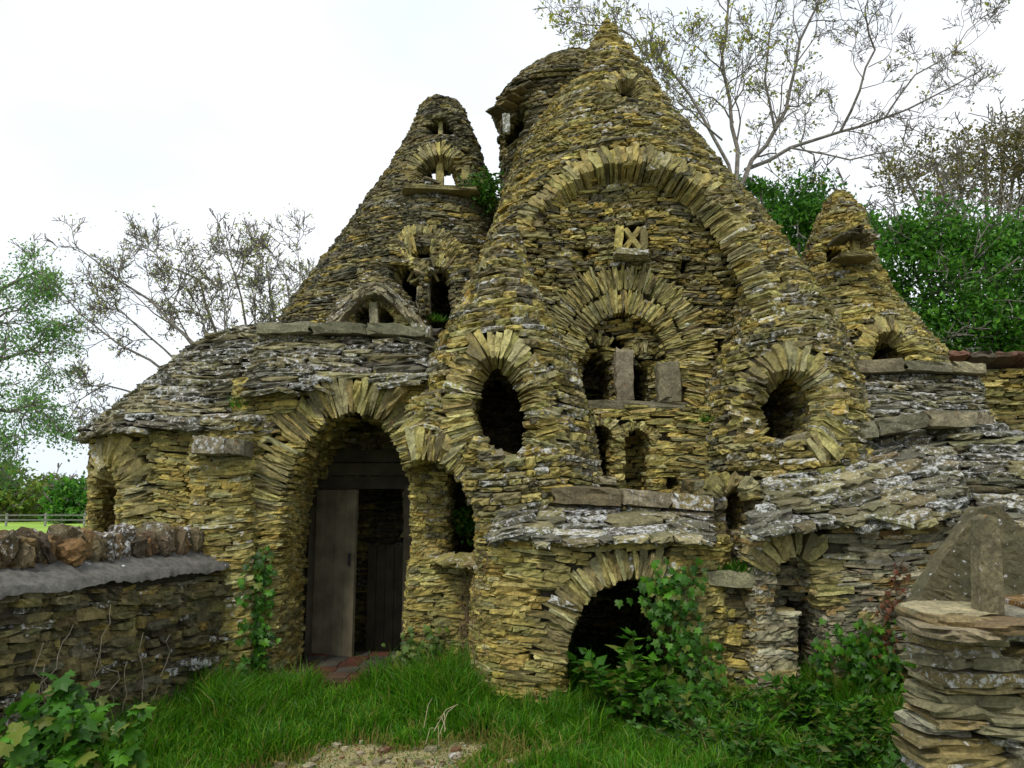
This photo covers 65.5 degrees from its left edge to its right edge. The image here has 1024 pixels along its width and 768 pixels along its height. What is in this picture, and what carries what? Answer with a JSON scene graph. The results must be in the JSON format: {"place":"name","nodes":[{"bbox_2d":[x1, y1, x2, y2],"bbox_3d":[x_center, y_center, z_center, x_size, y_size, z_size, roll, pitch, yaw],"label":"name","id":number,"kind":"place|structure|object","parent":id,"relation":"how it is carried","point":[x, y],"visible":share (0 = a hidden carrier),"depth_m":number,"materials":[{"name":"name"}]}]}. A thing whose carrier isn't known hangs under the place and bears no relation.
{"place":"outdoors","nodes":[
{"label":"outdoors","id":0,"kind":"place"},
{"bbox_2d":[0,521,85,532],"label":"field","id":1,"kind":"structure","parent":0,"point":[38,525],"depth_m":61.47,"materials":[{"name":"green plant"}]},
{"bbox_2d":[0,451,55,521],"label":"field tree","id":2,"kind":"object","parent":1,"relation":"on","point":[21,500],"visible":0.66,"depth_m":73.45,"materials":[{"name":"green plant"}]},
{"bbox_2d":[0,513,86,525],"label":"field fence","id":3,"kind":"object","parent":1,"relation":"on","point":[45,519],"visible":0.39,"depth_m":59.16,"materials":[{"name":"grey wood"}]},
{"bbox_2d":[15,462,86,518],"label":"tree","id":4,"kind":"object","parent":1,"relation":"on","point":[40,478],"visible":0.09,"depth_m":78.18,"materials":[{"name":"green plant"}]},
{"bbox_2d":[31,470,87,523],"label":"field tree","id":5,"kind":"object","parent":1,"relation":"on","point":[67,495],"visible":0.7,"depth_m":67.99,"materials":[{"name":"green plant"}]},
{"bbox_2d":[212,641,673,767],"bbox_3d":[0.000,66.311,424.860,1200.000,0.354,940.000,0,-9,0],"label":"ground","id":6,"kind":"structure","parent":0,"point":[359,645],"depth_m":5.21,"materials":[{"name":"soil"}]},
{"bbox_2d":[0,237,88,499],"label":"leafy tree","id":7,"kind":"object","parent":6,"relation":"on","point":[44,288],"visible":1,"depth_m":15.14,"materials":[{"name":"green plant"}]},
{"bbox_2d":[0,669,156,767],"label":"wild plant","id":8,"kind":"object","parent":6,"relation":"on","point":[68,729],"visible":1,"depth_m":4.41,"materials":[{"name":"green plant"}]},
{"bbox_2d":[0,521,230,767],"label":"boundary wall","id":9,"kind":"structure","parent":6,"relation":"on","point":[156,584],"depth_m":5.73,"materials":[{"name":"stone"}]},
{"bbox_2d":[33,605,169,711],"bbox_3d":[-2.837,1.945,5.594,0.048,0.773,1.266,-2,-9,15],"label":"dry vine","id":10,"kind":"object","parent":9,"relation":"attached to","point":[99,657],"visible":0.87,"depth_m":5.52,"materials":[{"name":"brown plant"}]},
{"bbox_2d":[8,201,318,444],"bbox_3d":[-7.398,-0.122,17.438,7.002,8.682,3.666,0,-9,0],"label":"budding tree","id":11,"kind":"object","parent":6,"relation":"on","point":[245,252],"visible":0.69,"depth_m":17.18,"materials":[{"name":"grey plant"}]},
{"bbox_2d":[262,740,522,767],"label":"path rubble","id":12,"kind":"object","parent":6,"relation":"on","point":[455,750],"visible":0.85,"depth_m":5.13,"materials":[{"name":"stone"}]},
{"bbox_2d":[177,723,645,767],"bbox_3d":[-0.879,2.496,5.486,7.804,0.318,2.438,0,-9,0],"label":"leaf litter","id":13,"kind":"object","parent":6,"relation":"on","point":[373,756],"visible":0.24,"depth_m":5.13,"materials":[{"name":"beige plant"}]},
{"bbox_2d":[424,699,457,743],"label":"dead stalks","id":14,"kind":"object","parent":6,"relation":"on","point":[439,721],"visible":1,"depth_m":5.14,"materials":[{"name":"beige plant"}]},
{"bbox_2d":[74,19,1023,711],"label":"stone folly","id":15,"kind":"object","parent":6,"relation":"on","point":[624,285],"visible":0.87,"depth_m":7.46,"materials":[{"name":"yellow stone"}]},
{"bbox_2d":[88,432,163,517],"bbox_3d":[-3.810,0.826,7.761,1.572,0.930,0.455,-8,-12,42],"label":"apse window","id":16,"kind":"structure","parent":15,"relation":"in","point":[113,451],"depth_m":7.39,"materials":[{"name":"stone"}]},
{"bbox_2d":[225,397,252,408],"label":"grass tuft","id":17,"kind":"object","parent":15,"relation":"on","point":[232,403],"visible":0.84,"depth_m":7.33,"materials":[{"name":"green plant"}]},
{"bbox_2d":[228,545,280,681],"bbox_3d":[-2.232,2.085,6.887,0.320,1.349,0.371,-3,-9,20],"label":"climbing ivy","id":18,"kind":"object","parent":15,"relation":"attached to","point":[258,625],"visible":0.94,"depth_m":6.96,"materials":[{"name":"green plant"}]},
{"bbox_2d":[311,490,358,656],"bbox_3d":[-1.796,1.946,8.081,0.517,1.728,0.084,-5,-10,29],"label":"door","id":19,"kind":"structure","parent":15,"relation":"in","point":[333,621],"depth_m":8.06,"materials":[{"name":"grey wood"}]},
{"bbox_2d":[381,624,448,671],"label":"climbing ivy","id":20,"kind":"object","parent":15,"relation":"attached to","point":[406,646],"visible":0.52,"depth_m":6.75,"materials":[{"name":"green plant"}]},
{"bbox_2d":[393,223,475,317],"bbox_3d":[-1.032,-1.305,9.433,1.316,1.146,0.564,0,-9,0],"label":"bay window","id":21,"kind":"structure","parent":15,"relation":"in","point":[408,234],"depth_m":9.28,"materials":[{"name":"stone"}]},
{"bbox_2d":[394,140,481,199],"bbox_3d":[-0.913,-2.689,9.960,1.115,0.964,1.015,0,-9,0],"label":"tower window","id":22,"kind":"structure","parent":15,"relation":"in","point":[432,151],"depth_m":10.06,"materials":[{"name":"stone"}]},
{"bbox_2d":[426,311,451,322],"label":"grass tuft","id":23,"kind":"object","parent":15,"relation":"on","point":[435,318],"visible":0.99,"depth_m":9.13,"materials":[{"name":"green plant"}]},
{"bbox_2d":[451,499,475,545],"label":"wall shrub","id":24,"kind":"object","parent":15,"relation":"attached to","point":[464,521],"visible":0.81,"depth_m":7.44,"materials":[{"name":"green plant"}]},
{"bbox_2d":[453,542,490,694],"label":"dry creeper","id":25,"kind":"object","parent":15,"relation":"attached to","point":[466,612],"visible":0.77,"depth_m":6.59,"materials":[{"name":"brown plant"}]},
{"bbox_2d":[458,161,503,215],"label":"wall shrub","id":26,"kind":"object","parent":15,"relation":"attached to","point":[487,187],"visible":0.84,"depth_m":9.57,"materials":[{"name":"green plant"}]},
{"bbox_2d":[434,327,570,457],"bbox_3d":[-0.085,0.079,6.995,1.184,1.188,0.538,0,-9,0],"label":"dormer window","id":27,"kind":"structure","parent":15,"relation":"in","point":[507,352],"depth_m":6.91,"materials":[{"name":"stone"}]},
{"bbox_2d":[588,414,625,438],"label":"niche window","id":28,"kind":"structure","parent":15,"relation":"in","point":[612,425],"depth_m":7.51,"materials":[{"name":"stone"}]},
{"bbox_2d":[601,69,655,97],"bbox_3d":[1.322,-3.487,9.294,0.658,0.413,0.397,2,-9,-11],"label":"gable window","id":29,"kind":"structure","parent":15,"relation":"in","point":[615,84],"depth_m":9.25,"materials":[{"name":"stone"}]},
{"bbox_2d":[613,225,648,261],"bbox_3d":[1.230,-1.482,8.245,0.372,0.377,0.266,0,-9,0],"label":"cross window","id":30,"kind":"structure","parent":15,"relation":"in","point":[639,252],"depth_m":8.25,"materials":[{"name":"stone"}]},
{"bbox_2d":[547,261,717,409],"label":"twin window","id":31,"kind":"structure","parent":15,"relation":"in","point":[685,358],"depth_m":8.23,"materials":[{"name":"stone"}]},
{"bbox_2d":[614,557,727,707],"bbox_3d":[1.202,1.944,5.936,0.865,1.276,0.344,0,-9,0],"label":"climbing ivy","id":32,"kind":"object","parent":15,"relation":"attached to","point":[665,608],"visible":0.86,"depth_m":5.94,"materials":[{"name":"green plant"}]},
{"bbox_2d":[688,412,717,421],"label":"grass tuft","id":33,"kind":"object","parent":15,"relation":"on","point":[703,418],"visible":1,"depth_m":7.37,"materials":[{"name":"green plant"}]},
{"bbox_2d":[715,558,754,572],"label":"grass tuft","id":34,"kind":"object","parent":15,"relation":"on","point":[739,566],"visible":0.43,"depth_m":6.22,"materials":[{"name":"green plant"}]},
{"bbox_2d":[718,341,855,464],"bbox_3d":[2.401,0.178,7.088,1.196,1.110,0.521,-5,-10,28],"label":"dormer window","id":35,"kind":"structure","parent":15,"relation":"in","point":[785,361],"depth_m":6.98,"materials":[{"name":"stone"}]},
{"bbox_2d":[807,640,832,706],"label":"climbing ivy","id":36,"kind":"object","parent":15,"relation":"attached to","point":[820,658],"visible":0.74,"depth_m":5.91,"materials":[{"name":"green plant"}]},
{"bbox_2d":[811,613,916,709],"bbox_3d":[2.702,2.283,5.906,0.863,1.114,0.273,1,-9,-7],"label":"climbing ivy","id":37,"kind":"object","parent":15,"relation":"attached to","point":[855,651],"visible":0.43,"depth_m":5.94,"materials":[{"name":"green plant"}]},
{"bbox_2d":[868,560,911,658],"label":"red creeper","id":38,"kind":"object","parent":15,"relation":"attached to","point":[888,632],"visible":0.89,"depth_m":6.04,"materials":[{"name":"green plant"}]},
{"bbox_2d":[855,315,927,353],"bbox_3d":[4.150,-0.547,8.814,0.825,0.435,0.391,0,-9,0],"label":"turret window","id":39,"kind":"structure","parent":15,"relation":"in","point":[887,331],"depth_m":8.74,"materials":[{"name":"stone"}]},
{"bbox_2d":[567,627,681,729],"bbox_3d":[0.836,2.140,5.838,0.877,0.759,0.660,0,-9,0],"label":"wild plant","id":40,"kind":"object","parent":6,"relation":"on","point":[630,674],"visible":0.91,"depth_m":5.71,"materials":[{"name":"green plant"}]},
{"bbox_2d":[615,669,732,741],"bbox_3d":[1.132,2.278,5.673,0.754,0.419,0.894,-4,-9,23],"label":"wild plant","id":41,"kind":"object","parent":6,"relation":"on","point":[687,703],"visible":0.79,"depth_m":5.55,"materials":[{"name":"green plant"}]},
{"bbox_2d":[696,690,779,735],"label":"wild plant","id":42,"kind":"object","parent":6,"relation":"on","point":[732,704],"visible":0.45,"depth_m":5.53,"materials":[{"name":"green plant"}]},
{"bbox_2d":[626,704,899,767],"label":"wild plant","id":43,"kind":"object","parent":6,"relation":"on","point":[746,746],"visible":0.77,"depth_m":4.88,"materials":[{"name":"green plant"}]},
{"bbox_2d":[532,0,1009,225],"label":"bare tree","id":44,"kind":"object","parent":6,"relation":"on","point":[662,65],"visible":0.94,"depth_m":18.15,"materials":[{"name":"grey plant"}]},
{"bbox_2d":[684,671,883,738],"bbox_3d":[1.856,2.198,5.416,1.221,0.481,0.823,-8,-12,42],"label":"wild plant","id":45,"kind":"object","parent":6,"relation":"on","point":[801,695],"visible":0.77,"depth_m":5.32,"materials":[{"name":"green plant"}]},
{"bbox_2d":[734,154,891,257],"bbox_3d":[7.668,-0.557,19.660,4.368,10.231,4.455,-4,-9,24],"label":"leafy tree","id":46,"kind":"object","parent":6,"relation":"on","point":[798,216],"visible":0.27,"depth_m":19.20,"materials":[{"name":"green plant"}]},
{"bbox_2d":[757,720,905,767],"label":"wild plant","id":47,"kind":"object","parent":6,"relation":"on","point":[862,749],"visible":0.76,"depth_m":4.64,"materials":[{"name":"green plant"}]},
{"bbox_2d":[769,694,903,753],"bbox_3d":[2.247,2.174,5.072,0.960,0.451,0.996,0,-9,0],"label":"wild plant","id":48,"kind":"object","parent":6,"relation":"on","point":[868,718],"visible":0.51,"depth_m":5.04,"materials":[{"name":"green plant"}]},
{"bbox_2d":[862,96,1023,316],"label":"thin tree","id":49,"kind":"object","parent":6,"relation":"on","point":[1003,144],"visible":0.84,"depth_m":25.86,"materials":[{"name":"brown plant"}]},
{"bbox_2d":[869,167,1023,352],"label":"leafy tree","id":50,"kind":"object","parent":6,"relation":"on","point":[999,249],"visible":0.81,"depth_m":16.86,"materials":[{"name":"green plant"}]},
{"bbox_2d":[890,594,1023,767],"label":"gate pier","id":51,"kind":"structure","parent":6,"relation":"on","point":[963,697],"depth_m":3.88,"materials":[{"name":"stone"}]},
{"bbox_2d":[906,504,1023,601],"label":"triangular slab","id":52,"kind":"structure","parent":51,"relation":"on","point":[945,575],"depth_m":4.29,"materials":[{"name":"stone"}]},
{"bbox_2d":[970,514,1004,613],"bbox_3d":[2.401,0.911,4.033,0.129,0.498,0.108,0,-9,0],"label":"upright stone","id":53,"kind":"object","parent":51,"relation":"on","point":[987,582],"visible":0.94,"depth_m":4.00,"materials":[{"name":"grey stone"}]},
{"bbox_2d":[948,350,1023,430],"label":"garden wall","id":54,"kind":"structure","parent":6,"relation":"on","point":[1002,378],"depth_m":9.69,"materials":[{"name":"stone"}]},
{"bbox_2d":[2,629,908,767],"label":"grass","id":55,"kind":"structure","parent":0,"point":[237,722],"depth_m":5.62,"materials":[{"name":"green plant"}]},
{"bbox_2d":[0,0,1023,487],"label":"sky","id":56,"kind":"structure","parent":0,"point":[184,109],"materials":[{"name":"white"}]}
]}

